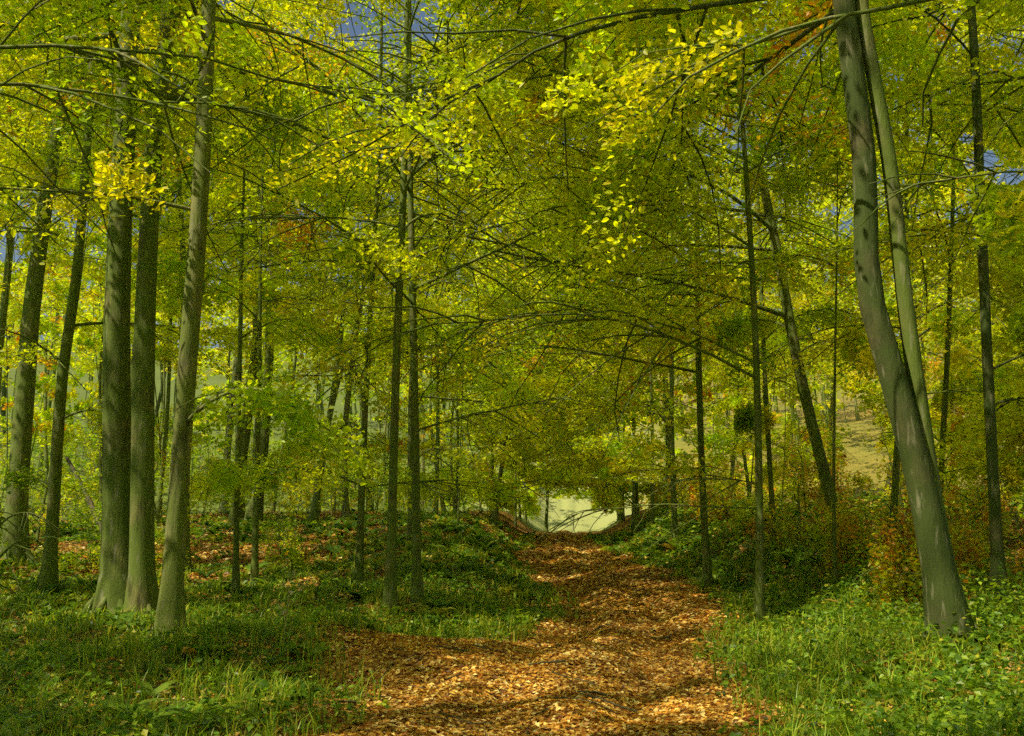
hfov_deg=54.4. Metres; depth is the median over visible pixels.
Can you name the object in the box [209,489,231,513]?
shrub
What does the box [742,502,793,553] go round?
shrub
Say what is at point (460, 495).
shrub
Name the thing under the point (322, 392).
beech
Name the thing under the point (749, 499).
shrub
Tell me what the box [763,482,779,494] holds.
shrub
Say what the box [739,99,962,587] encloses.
beech pole
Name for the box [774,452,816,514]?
shrub
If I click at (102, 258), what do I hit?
beech
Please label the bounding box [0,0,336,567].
beech
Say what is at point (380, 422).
shrub
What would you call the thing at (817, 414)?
beech
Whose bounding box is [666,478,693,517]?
shrub
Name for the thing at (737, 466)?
shrub
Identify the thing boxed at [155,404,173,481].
shrub
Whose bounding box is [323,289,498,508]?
beech
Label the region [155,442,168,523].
shrub
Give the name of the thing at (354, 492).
shrub
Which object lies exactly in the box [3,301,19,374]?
beech
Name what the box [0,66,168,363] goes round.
beech
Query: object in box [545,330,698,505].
beech
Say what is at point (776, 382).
beech
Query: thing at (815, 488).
shrub
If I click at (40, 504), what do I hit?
shrub
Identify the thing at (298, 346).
beech
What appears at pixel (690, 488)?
shrub
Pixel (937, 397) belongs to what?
beech
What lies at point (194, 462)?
shrub
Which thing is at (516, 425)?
beech
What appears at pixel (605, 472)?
beech
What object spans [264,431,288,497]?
shrub
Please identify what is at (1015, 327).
beech
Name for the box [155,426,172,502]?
shrub
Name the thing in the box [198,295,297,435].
beech
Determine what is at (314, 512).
beech
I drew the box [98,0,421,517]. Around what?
beech
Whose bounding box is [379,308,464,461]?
beech
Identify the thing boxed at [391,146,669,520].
beech
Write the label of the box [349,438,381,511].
shrub
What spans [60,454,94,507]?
shrub
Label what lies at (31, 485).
shrub
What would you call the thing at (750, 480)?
shrub
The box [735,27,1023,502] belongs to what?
beech
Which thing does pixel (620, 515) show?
beech
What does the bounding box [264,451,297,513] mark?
shrub
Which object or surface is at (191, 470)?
shrub
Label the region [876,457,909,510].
shrub
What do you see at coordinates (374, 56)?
beech
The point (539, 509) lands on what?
beech
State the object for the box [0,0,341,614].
beech
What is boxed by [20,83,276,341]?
beech
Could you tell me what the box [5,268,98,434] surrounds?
beech
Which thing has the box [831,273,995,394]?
beech
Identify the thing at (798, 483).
shrub
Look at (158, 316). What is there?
beech
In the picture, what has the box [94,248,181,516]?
beech pole
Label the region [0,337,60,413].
beech pole
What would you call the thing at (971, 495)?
shrub
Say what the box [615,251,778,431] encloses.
beech
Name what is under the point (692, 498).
shrub
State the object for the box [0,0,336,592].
beech
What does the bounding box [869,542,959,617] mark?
shrub
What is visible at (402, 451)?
shrub
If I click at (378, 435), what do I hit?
shrub
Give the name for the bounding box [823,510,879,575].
shrub
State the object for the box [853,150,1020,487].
beech
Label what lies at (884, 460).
shrub
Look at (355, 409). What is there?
beech
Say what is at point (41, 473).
shrub
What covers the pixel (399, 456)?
shrub
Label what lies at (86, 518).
shrub
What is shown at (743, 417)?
beech
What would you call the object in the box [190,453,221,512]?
shrub
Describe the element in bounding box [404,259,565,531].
beech
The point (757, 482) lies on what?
beech
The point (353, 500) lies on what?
shrub
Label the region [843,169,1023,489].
beech
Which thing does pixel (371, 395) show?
beech
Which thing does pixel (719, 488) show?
tree
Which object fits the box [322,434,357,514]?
shrub
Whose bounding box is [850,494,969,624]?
shrub
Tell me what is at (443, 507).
beech
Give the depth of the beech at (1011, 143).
25.72 m
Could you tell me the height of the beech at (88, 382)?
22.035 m
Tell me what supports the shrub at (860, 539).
on the ground
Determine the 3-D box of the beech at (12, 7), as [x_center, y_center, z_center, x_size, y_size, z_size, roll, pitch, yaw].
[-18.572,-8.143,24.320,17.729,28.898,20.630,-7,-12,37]
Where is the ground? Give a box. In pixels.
[0,338,1023,735]
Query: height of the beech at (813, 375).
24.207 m
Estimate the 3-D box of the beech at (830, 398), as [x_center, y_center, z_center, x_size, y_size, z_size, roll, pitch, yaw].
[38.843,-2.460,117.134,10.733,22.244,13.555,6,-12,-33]
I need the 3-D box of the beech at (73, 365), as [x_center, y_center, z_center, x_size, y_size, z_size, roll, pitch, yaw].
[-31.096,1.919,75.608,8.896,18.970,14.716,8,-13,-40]
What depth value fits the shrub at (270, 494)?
66.82 m
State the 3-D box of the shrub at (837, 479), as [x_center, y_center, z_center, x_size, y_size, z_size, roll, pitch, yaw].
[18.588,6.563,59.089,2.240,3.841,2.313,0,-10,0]
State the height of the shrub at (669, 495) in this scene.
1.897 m
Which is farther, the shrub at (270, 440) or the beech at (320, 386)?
the beech at (320, 386)
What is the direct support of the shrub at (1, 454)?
on the ground
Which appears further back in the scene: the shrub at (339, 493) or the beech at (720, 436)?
the shrub at (339, 493)
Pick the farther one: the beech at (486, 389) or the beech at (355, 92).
the beech at (486, 389)
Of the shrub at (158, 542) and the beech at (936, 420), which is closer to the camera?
the shrub at (158, 542)
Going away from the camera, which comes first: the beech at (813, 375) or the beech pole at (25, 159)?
the beech pole at (25, 159)
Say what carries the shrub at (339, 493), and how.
on the ground
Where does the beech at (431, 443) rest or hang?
on the ground
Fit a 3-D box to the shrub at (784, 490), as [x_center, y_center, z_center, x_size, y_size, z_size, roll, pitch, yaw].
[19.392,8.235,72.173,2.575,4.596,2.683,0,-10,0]
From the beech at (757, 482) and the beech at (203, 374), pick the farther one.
the beech at (203, 374)
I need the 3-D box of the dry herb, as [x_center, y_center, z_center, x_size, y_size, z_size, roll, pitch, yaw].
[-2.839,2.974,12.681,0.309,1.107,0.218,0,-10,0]
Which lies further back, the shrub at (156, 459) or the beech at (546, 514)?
the beech at (546, 514)
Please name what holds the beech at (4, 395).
on the ground
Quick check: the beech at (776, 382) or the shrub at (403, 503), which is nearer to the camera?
the shrub at (403, 503)
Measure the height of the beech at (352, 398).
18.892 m
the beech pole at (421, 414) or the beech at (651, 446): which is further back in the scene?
the beech pole at (421, 414)
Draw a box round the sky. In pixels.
[0,0,1023,356]
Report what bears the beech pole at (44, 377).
on the ground
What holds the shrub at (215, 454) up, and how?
on the ground
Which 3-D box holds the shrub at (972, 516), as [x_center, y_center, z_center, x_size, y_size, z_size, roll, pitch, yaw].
[8.447,3.292,18.321,1.446,2.913,1.790,4,-11,-24]
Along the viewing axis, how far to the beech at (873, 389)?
104.12 m
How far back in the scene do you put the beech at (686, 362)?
53.01 m
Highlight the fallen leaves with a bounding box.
[0,490,1023,735]
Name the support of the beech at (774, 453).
on the ground
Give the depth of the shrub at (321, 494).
49.79 m
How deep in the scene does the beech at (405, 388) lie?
87.51 m
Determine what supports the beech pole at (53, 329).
on the ground
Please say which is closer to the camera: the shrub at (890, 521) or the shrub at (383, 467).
the shrub at (890, 521)
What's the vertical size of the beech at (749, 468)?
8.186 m
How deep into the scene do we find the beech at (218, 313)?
106.43 m
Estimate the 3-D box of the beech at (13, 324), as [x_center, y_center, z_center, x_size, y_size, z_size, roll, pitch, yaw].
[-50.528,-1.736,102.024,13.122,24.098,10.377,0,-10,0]
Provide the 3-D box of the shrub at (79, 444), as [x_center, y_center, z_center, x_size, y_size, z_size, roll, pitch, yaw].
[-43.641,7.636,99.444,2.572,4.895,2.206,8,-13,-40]
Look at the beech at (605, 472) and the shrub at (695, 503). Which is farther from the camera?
the beech at (605, 472)
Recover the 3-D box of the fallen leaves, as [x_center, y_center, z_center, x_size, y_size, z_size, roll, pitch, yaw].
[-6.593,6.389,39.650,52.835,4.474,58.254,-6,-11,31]
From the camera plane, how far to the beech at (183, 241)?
31.53 m
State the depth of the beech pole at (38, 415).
72.82 m
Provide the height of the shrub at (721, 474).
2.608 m
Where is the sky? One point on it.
(357, 28)
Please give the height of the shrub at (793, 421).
4.272 m
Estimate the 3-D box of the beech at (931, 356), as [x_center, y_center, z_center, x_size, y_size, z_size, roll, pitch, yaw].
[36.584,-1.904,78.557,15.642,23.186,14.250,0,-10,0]
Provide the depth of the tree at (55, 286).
36.69 m
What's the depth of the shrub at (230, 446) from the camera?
45.83 m
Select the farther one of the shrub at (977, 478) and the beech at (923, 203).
the beech at (923, 203)
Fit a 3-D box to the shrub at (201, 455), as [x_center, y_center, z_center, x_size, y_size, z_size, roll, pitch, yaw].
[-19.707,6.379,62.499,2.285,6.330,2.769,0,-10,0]
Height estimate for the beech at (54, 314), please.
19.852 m
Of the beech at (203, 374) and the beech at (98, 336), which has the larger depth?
the beech at (203, 374)
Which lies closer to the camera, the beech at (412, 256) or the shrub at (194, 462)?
the beech at (412, 256)
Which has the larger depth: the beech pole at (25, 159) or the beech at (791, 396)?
the beech at (791, 396)
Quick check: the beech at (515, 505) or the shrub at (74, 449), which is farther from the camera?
the beech at (515, 505)
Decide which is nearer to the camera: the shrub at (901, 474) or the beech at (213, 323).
the shrub at (901, 474)
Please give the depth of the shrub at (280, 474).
62.81 m
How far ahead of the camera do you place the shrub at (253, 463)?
66.35 m
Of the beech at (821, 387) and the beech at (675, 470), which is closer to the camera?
the beech at (675, 470)
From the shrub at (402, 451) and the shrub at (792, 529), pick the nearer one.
the shrub at (792, 529)
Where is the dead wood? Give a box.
[0,457,1010,735]
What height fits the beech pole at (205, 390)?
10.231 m
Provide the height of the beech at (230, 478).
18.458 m
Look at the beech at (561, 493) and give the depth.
89.98 m
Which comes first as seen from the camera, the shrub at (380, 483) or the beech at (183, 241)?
the beech at (183, 241)
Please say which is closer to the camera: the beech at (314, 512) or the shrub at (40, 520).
the shrub at (40, 520)
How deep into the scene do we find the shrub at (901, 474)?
25.69 m
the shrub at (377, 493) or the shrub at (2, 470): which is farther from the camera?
the shrub at (377, 493)
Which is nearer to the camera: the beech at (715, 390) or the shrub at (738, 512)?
the shrub at (738, 512)
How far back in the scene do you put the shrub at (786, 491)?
59.80 m
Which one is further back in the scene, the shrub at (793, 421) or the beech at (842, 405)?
the beech at (842, 405)
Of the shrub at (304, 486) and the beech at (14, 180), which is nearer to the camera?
the beech at (14, 180)
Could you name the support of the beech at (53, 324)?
on the ground
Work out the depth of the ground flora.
13.01 m
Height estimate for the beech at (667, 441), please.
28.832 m
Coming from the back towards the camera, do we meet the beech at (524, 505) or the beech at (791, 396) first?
the beech at (791, 396)
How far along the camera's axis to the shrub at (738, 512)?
30.94 m
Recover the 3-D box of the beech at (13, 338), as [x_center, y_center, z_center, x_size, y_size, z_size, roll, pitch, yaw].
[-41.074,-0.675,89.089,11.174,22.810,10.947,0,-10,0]
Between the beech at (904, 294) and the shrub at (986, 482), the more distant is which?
the shrub at (986, 482)
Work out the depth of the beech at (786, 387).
94.98 m
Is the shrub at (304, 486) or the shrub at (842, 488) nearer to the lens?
the shrub at (842, 488)
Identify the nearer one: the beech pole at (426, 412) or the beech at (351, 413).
the beech pole at (426, 412)
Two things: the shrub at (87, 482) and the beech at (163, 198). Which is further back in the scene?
the shrub at (87, 482)
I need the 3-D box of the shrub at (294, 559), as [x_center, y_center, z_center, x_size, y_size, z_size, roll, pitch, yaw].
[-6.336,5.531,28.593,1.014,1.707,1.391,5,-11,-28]
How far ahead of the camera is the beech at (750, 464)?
94.66 m
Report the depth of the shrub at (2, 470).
47.38 m
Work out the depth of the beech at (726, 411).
138.00 m
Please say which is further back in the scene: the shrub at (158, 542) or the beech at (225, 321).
the beech at (225, 321)
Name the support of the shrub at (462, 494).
on the ground
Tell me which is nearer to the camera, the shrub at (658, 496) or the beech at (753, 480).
the shrub at (658, 496)
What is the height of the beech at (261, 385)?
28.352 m
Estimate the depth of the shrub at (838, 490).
26.93 m
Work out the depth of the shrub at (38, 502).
67.81 m
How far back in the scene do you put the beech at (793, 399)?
62.52 m
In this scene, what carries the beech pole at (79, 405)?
on the ground
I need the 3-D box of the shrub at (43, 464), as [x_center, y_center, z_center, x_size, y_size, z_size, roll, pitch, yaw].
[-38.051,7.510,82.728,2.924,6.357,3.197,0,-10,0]
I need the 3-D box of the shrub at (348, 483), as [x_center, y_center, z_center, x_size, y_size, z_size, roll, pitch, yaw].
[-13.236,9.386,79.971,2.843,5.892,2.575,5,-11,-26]
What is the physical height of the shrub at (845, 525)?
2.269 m
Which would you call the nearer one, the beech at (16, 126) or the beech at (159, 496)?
the beech at (16, 126)
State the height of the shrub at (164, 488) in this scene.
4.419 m
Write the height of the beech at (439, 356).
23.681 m
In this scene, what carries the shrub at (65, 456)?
on the ground
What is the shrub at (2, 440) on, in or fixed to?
on the ground
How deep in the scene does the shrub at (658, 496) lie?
57.81 m
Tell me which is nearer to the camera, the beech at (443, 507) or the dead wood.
the dead wood
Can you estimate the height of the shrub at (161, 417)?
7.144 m
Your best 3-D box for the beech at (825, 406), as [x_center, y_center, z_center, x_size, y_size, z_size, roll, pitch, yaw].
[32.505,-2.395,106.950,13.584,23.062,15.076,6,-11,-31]
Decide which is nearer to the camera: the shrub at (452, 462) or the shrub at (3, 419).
the shrub at (452, 462)
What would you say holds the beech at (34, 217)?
on the ground
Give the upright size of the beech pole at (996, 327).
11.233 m
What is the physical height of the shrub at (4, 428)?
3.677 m
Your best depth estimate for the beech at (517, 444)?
54.38 m
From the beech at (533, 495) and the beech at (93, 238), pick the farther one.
the beech at (533, 495)
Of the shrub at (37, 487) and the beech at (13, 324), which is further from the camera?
the beech at (13, 324)
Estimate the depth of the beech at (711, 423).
112.16 m
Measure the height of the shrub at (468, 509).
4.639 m
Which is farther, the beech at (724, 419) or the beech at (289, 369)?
the beech at (289, 369)
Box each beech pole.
[0,126,87,235]
[0,267,61,494]
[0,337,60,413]
[0,376,74,455]
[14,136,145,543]
[32,372,85,445]
[49,281,131,382]
[63,388,98,508]
[74,319,178,433]
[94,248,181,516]
[193,385,235,503]
[247,220,357,517]
[399,371,455,509]
[406,398,454,510]
[638,383,688,460]
[677,296,744,494]
[694,368,786,489]
[707,355,761,453]
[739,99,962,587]
[925,286,974,408]
[967,177,1017,350]
[991,308,1023,364]
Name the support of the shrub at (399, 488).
on the ground
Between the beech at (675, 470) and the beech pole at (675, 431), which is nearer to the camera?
the beech at (675, 470)
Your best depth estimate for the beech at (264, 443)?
49.99 m
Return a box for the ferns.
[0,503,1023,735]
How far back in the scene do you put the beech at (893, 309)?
56.64 m
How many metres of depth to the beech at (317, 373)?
123.61 m
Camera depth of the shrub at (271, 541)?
32.60 m
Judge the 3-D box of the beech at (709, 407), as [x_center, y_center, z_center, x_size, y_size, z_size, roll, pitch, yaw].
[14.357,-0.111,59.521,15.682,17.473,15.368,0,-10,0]
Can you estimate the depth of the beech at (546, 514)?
83.68 m
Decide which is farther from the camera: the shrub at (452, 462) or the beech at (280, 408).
the shrub at (452, 462)
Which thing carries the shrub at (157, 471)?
on the ground
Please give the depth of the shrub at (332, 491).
52.05 m
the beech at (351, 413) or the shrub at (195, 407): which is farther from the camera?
the beech at (351, 413)
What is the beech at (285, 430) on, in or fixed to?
on the ground
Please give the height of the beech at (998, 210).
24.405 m
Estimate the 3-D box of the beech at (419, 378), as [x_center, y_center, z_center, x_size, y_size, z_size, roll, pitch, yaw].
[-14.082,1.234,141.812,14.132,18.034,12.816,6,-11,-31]
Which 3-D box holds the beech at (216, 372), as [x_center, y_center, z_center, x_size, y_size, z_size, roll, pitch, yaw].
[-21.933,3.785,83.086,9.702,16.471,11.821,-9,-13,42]
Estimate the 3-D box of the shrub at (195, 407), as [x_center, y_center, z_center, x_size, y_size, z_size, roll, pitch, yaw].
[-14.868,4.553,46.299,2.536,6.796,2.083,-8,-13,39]
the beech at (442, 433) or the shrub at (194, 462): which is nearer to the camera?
the shrub at (194, 462)
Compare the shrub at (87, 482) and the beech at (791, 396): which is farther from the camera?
the beech at (791, 396)
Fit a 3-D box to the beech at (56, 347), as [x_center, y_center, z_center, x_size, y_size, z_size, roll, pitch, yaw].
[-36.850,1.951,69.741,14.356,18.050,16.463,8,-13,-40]
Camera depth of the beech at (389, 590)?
19.98 m
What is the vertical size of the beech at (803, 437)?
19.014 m
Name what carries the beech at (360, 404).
on the ground
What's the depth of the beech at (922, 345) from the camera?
71.29 m
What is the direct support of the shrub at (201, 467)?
on the ground
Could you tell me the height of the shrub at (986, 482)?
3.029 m
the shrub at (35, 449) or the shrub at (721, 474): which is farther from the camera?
the shrub at (35, 449)
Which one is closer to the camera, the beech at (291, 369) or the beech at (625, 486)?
the beech at (625, 486)
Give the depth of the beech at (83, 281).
68.70 m
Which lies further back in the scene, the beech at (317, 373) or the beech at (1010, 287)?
the beech at (317, 373)
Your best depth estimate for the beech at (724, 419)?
74.87 m
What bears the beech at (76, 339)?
on the ground
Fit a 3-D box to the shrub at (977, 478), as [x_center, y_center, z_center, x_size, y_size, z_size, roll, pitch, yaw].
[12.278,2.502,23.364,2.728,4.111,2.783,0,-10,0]
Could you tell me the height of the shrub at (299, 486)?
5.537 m
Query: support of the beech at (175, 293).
on the ground
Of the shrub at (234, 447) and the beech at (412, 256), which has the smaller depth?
the beech at (412, 256)
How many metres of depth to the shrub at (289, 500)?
67.49 m
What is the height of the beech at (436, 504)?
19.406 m
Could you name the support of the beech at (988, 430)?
on the ground
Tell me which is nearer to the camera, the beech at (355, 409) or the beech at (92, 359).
the beech at (355, 409)
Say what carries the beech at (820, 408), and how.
on the ground
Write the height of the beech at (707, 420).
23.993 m
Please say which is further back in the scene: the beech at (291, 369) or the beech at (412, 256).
the beech at (291, 369)
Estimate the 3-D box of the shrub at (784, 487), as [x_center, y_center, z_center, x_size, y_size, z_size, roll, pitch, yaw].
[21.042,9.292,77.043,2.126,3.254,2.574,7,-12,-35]
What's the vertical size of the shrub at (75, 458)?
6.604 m
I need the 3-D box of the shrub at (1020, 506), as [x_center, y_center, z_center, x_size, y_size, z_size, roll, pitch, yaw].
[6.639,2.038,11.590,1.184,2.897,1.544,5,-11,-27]
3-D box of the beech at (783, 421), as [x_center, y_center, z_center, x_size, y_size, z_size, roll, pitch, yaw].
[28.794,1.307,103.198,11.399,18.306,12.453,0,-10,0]
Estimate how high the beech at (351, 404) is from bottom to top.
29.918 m
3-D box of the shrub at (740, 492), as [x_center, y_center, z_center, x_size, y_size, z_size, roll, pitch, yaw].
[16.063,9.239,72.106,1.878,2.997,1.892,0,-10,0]
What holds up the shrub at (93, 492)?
on the ground
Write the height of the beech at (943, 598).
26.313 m
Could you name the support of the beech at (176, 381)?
on the ground
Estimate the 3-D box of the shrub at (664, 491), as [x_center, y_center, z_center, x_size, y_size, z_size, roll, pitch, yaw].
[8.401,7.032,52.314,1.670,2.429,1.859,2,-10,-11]
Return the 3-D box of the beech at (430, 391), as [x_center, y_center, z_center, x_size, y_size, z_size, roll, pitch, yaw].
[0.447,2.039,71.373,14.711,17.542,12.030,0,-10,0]
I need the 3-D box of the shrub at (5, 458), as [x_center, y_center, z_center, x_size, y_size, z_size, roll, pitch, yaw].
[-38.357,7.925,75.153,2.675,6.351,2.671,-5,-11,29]
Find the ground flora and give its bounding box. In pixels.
[0,485,1023,735]
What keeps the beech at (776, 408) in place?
on the ground
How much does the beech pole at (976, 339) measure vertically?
14.663 m
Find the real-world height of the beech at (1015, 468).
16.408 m
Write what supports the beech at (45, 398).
on the ground
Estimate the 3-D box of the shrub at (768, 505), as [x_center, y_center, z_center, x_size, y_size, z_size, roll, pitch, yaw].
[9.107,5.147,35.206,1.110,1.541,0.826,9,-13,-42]
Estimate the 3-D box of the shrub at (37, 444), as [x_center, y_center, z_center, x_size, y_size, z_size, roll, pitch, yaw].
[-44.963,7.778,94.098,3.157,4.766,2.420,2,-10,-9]
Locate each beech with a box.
[0,0,142,93]
[0,0,171,251]
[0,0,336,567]
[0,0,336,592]
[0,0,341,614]
[0,0,394,571]
[0,0,457,642]
[0,0,473,618]
[0,0,498,289]
[0,2,188,135]
[0,5,390,404]
[0,8,246,255]
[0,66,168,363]
[0,103,23,148]
[0,127,137,399]
[0,153,39,200]
[0,195,105,474]
[0,203,24,262]
[0,203,230,517]
[0,249,76,390]
[0,258,96,389]
[0,275,83,350]
[0,275,88,443]
[0,280,134,496]
[2,267,51,322]
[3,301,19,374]
[5,244,102,341]
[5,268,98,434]
[5,283,91,356]
[7,221,274,364]
[11,279,53,422]
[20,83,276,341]
[22,295,92,374]
[37,270,174,377]
[40,273,199,345]
[42,253,157,477]
[46,0,837,604]
[49,280,132,432]
[50,292,131,427]
[60,297,159,356]
[70,0,687,583]
[78,286,233,418]
[78,296,90,419]
[87,78,265,521]
[87,274,175,362]
[96,281,214,493]
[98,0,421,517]
[130,294,315,395]
[131,8,349,598]
[131,280,236,367]
[135,0,475,520]
[137,0,392,525]
[156,109,382,584]
[157,315,222,433]
[159,206,344,512]
[160,241,251,343]
[173,322,210,420]
[185,0,701,609]
[197,307,283,378]
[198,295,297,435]
[200,301,274,404]
[203,312,298,381]
[207,321,322,502]
[211,141,514,517]
[217,207,431,510]
[219,100,494,521]
[226,270,277,452]
[226,284,349,475]
[226,324,348,437]
[244,215,459,510]
[258,221,310,462]
[265,0,986,652]
[265,0,1023,622]
[273,311,428,489]
[273,330,362,489]
[275,241,434,482]
[284,150,427,510]
[292,5,694,540]
[306,300,358,430]
[313,262,360,429]
[315,276,339,419]
[319,314,461,489]
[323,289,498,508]
[323,300,381,439]
[327,0,844,587]
[332,346,449,512]
[335,276,577,510]
[337,325,500,510]
[342,143,666,514]
[347,252,386,466]
[367,235,599,510]
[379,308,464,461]
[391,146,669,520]
[401,315,455,435]
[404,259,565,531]
[417,243,513,509]
[419,285,619,510]
[422,297,468,463]
[428,233,640,526]
[429,34,825,543]
[438,0,955,563]
[439,146,693,524]
[440,290,465,439]
[455,359,562,510]
[459,373,589,519]
[461,419,661,531]
[470,417,602,521]
[473,259,712,529]
[475,296,649,526]
[478,81,845,503]
[508,185,864,500]
[508,230,681,520]
[516,292,688,522]
[537,0,1023,281]
[538,371,654,520]
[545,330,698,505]
[549,364,679,520]
[576,0,1019,642]
[596,0,1023,604]
[615,78,949,545]
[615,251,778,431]
[632,293,729,478]
[634,216,861,500]
[636,311,721,435]
[644,432,688,489]
[653,374,709,440]
[656,0,1023,378]
[674,356,825,491]
[678,308,741,475]
[682,377,743,481]
[685,286,880,507]
[690,240,847,436]
[695,0,1023,547]
[700,288,847,478]
[709,258,731,425]
[710,179,941,469]
[712,390,754,483]
[718,299,791,410]
[734,250,800,425]
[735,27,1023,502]
[739,432,779,481]
[741,0,1023,504]
[743,307,836,465]
[744,409,779,472]
[751,402,781,454]
[768,273,848,448]
[769,241,859,420]
[769,264,814,421]
[769,359,837,478]
[770,401,821,492]
[777,406,843,465]
[778,96,1000,494]
[801,177,971,374]
[810,375,829,409]
[811,299,841,414]
[812,279,854,414]
[812,308,848,424]
[814,0,1023,359]
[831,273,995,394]
[836,383,875,422]
[839,299,863,420]
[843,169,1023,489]
[844,263,1008,430]
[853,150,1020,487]
[859,382,882,439]
[873,301,1018,494]
[881,211,987,484]
[884,16,1023,354]
[923,306,1023,516]
[927,357,962,456]
[928,3,1023,183]
[939,327,1023,455]
[950,151,1023,378]
[971,5,1023,164]
[1009,142,1023,168]
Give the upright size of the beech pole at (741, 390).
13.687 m
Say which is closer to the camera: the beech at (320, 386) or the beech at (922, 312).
the beech at (922, 312)
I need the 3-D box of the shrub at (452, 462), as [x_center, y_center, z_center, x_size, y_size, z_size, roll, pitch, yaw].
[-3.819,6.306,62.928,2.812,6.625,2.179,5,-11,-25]
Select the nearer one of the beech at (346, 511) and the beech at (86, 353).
the beech at (346, 511)
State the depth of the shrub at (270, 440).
90.32 m
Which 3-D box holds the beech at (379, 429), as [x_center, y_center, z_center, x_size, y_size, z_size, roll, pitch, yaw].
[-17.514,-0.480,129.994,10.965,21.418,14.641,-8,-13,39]
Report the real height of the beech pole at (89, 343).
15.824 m
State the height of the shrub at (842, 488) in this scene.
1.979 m
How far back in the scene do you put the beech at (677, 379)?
133.76 m
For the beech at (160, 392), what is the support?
on the ground
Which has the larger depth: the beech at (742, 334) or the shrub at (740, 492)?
the shrub at (740, 492)
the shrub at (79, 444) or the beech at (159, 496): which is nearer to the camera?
the beech at (159, 496)
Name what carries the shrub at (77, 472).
on the ground
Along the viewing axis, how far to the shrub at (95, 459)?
57.78 m
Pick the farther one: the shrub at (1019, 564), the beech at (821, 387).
the beech at (821, 387)
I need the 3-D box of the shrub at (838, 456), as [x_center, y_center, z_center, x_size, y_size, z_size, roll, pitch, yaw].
[10.690,3.747,34.031,3.068,3.683,2.461,9,-13,-43]
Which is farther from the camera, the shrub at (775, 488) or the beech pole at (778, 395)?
the shrub at (775, 488)
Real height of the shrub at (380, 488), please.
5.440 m
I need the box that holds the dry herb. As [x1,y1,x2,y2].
[278,558,302,634]
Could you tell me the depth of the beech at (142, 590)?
18.54 m
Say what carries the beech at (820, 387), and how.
on the ground
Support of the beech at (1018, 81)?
on the ground
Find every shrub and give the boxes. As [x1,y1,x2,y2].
[0,415,9,455]
[0,415,9,457]
[0,433,10,484]
[0,449,8,486]
[0,456,43,513]
[0,464,6,509]
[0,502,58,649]
[1,418,11,441]
[2,474,46,517]
[28,504,68,552]
[29,489,69,516]
[30,431,51,467]
[31,425,46,508]
[31,434,68,490]
[31,436,48,467]
[31,437,50,490]
[36,456,49,485]
[58,499,101,570]
[60,437,84,517]
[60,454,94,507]
[61,417,101,521]
[61,447,72,479]
[61,467,95,516]
[63,421,90,461]
[65,423,92,490]
[69,434,98,510]
[70,463,88,493]
[71,441,98,512]
[77,428,95,466]
[79,453,98,509]
[83,478,98,510]
[89,434,98,475]
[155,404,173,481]
[155,404,191,510]
[155,415,172,455]
[155,417,163,487]
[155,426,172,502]
[155,436,168,482]
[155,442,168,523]
[155,469,168,514]
[155,497,208,587]
[157,460,196,493]
[165,395,213,501]
[190,418,214,509]
[190,447,213,512]
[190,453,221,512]
[190,456,198,491]
[190,458,219,517]
[195,450,222,483]
[204,422,269,507]
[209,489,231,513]
[222,407,253,469]
[245,440,269,498]
[248,445,278,509]
[251,429,275,493]
[259,512,303,565]
[259,514,300,561]
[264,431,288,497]
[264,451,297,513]
[270,439,289,464]
[271,475,296,510]
[273,530,310,571]
[280,421,304,510]
[284,456,318,510]
[290,415,325,514]
[290,419,340,517]
[291,430,337,514]
[312,459,354,515]
[319,468,357,509]
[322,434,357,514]
[323,448,356,509]
[323,462,354,511]
[329,448,357,505]
[345,431,406,515]
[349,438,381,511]
[349,439,384,513]
[355,388,388,512]
[365,453,387,496]
[365,456,388,510]
[368,465,387,511]
[373,390,407,481]
[373,439,406,506]
[373,454,388,500]
[378,464,388,509]
[379,424,407,496]
[384,466,424,511]
[386,476,406,510]
[397,439,406,505]
[431,416,465,511]
[441,463,472,507]
[443,458,466,508]
[465,452,486,511]
[481,463,512,508]
[647,480,669,510]
[648,493,665,509]
[655,486,683,515]
[665,491,686,510]
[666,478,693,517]
[676,473,699,508]
[683,486,726,526]
[688,489,697,507]
[695,495,728,525]
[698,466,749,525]
[706,464,732,505]
[717,462,746,499]
[729,500,753,541]
[734,475,744,500]
[738,469,765,497]
[742,487,778,516]
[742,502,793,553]
[763,401,842,514]
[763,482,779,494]
[763,493,777,513]
[766,453,793,502]
[774,449,799,498]
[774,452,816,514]
[774,470,799,500]
[775,461,814,517]
[776,514,816,561]
[788,424,873,513]
[791,453,850,514]
[809,508,854,581]
[810,450,843,495]
[816,475,882,530]
[819,472,858,512]
[819,498,873,576]
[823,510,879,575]
[825,502,878,576]
[837,453,856,491]
[850,470,874,495]
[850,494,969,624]
[853,486,911,575]
[857,424,909,525]
[867,527,922,619]
[869,414,908,506]
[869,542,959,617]
[875,488,917,552]
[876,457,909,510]
[906,444,980,545]
[940,469,1016,589]
[945,437,1023,529]
[949,520,1010,591]
[957,452,1023,505]
[963,477,1011,530]
[1000,447,1023,501]
[1008,532,1023,584]
[1013,480,1023,520]
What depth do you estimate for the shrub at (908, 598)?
14.68 m
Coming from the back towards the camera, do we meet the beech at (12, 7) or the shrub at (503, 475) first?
the shrub at (503, 475)
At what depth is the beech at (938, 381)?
84.12 m
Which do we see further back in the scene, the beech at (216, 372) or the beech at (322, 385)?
the beech at (322, 385)
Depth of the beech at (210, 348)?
97.43 m
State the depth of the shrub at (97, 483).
65.07 m
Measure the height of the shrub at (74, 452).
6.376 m
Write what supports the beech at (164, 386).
on the ground
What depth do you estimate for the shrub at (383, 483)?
85.81 m

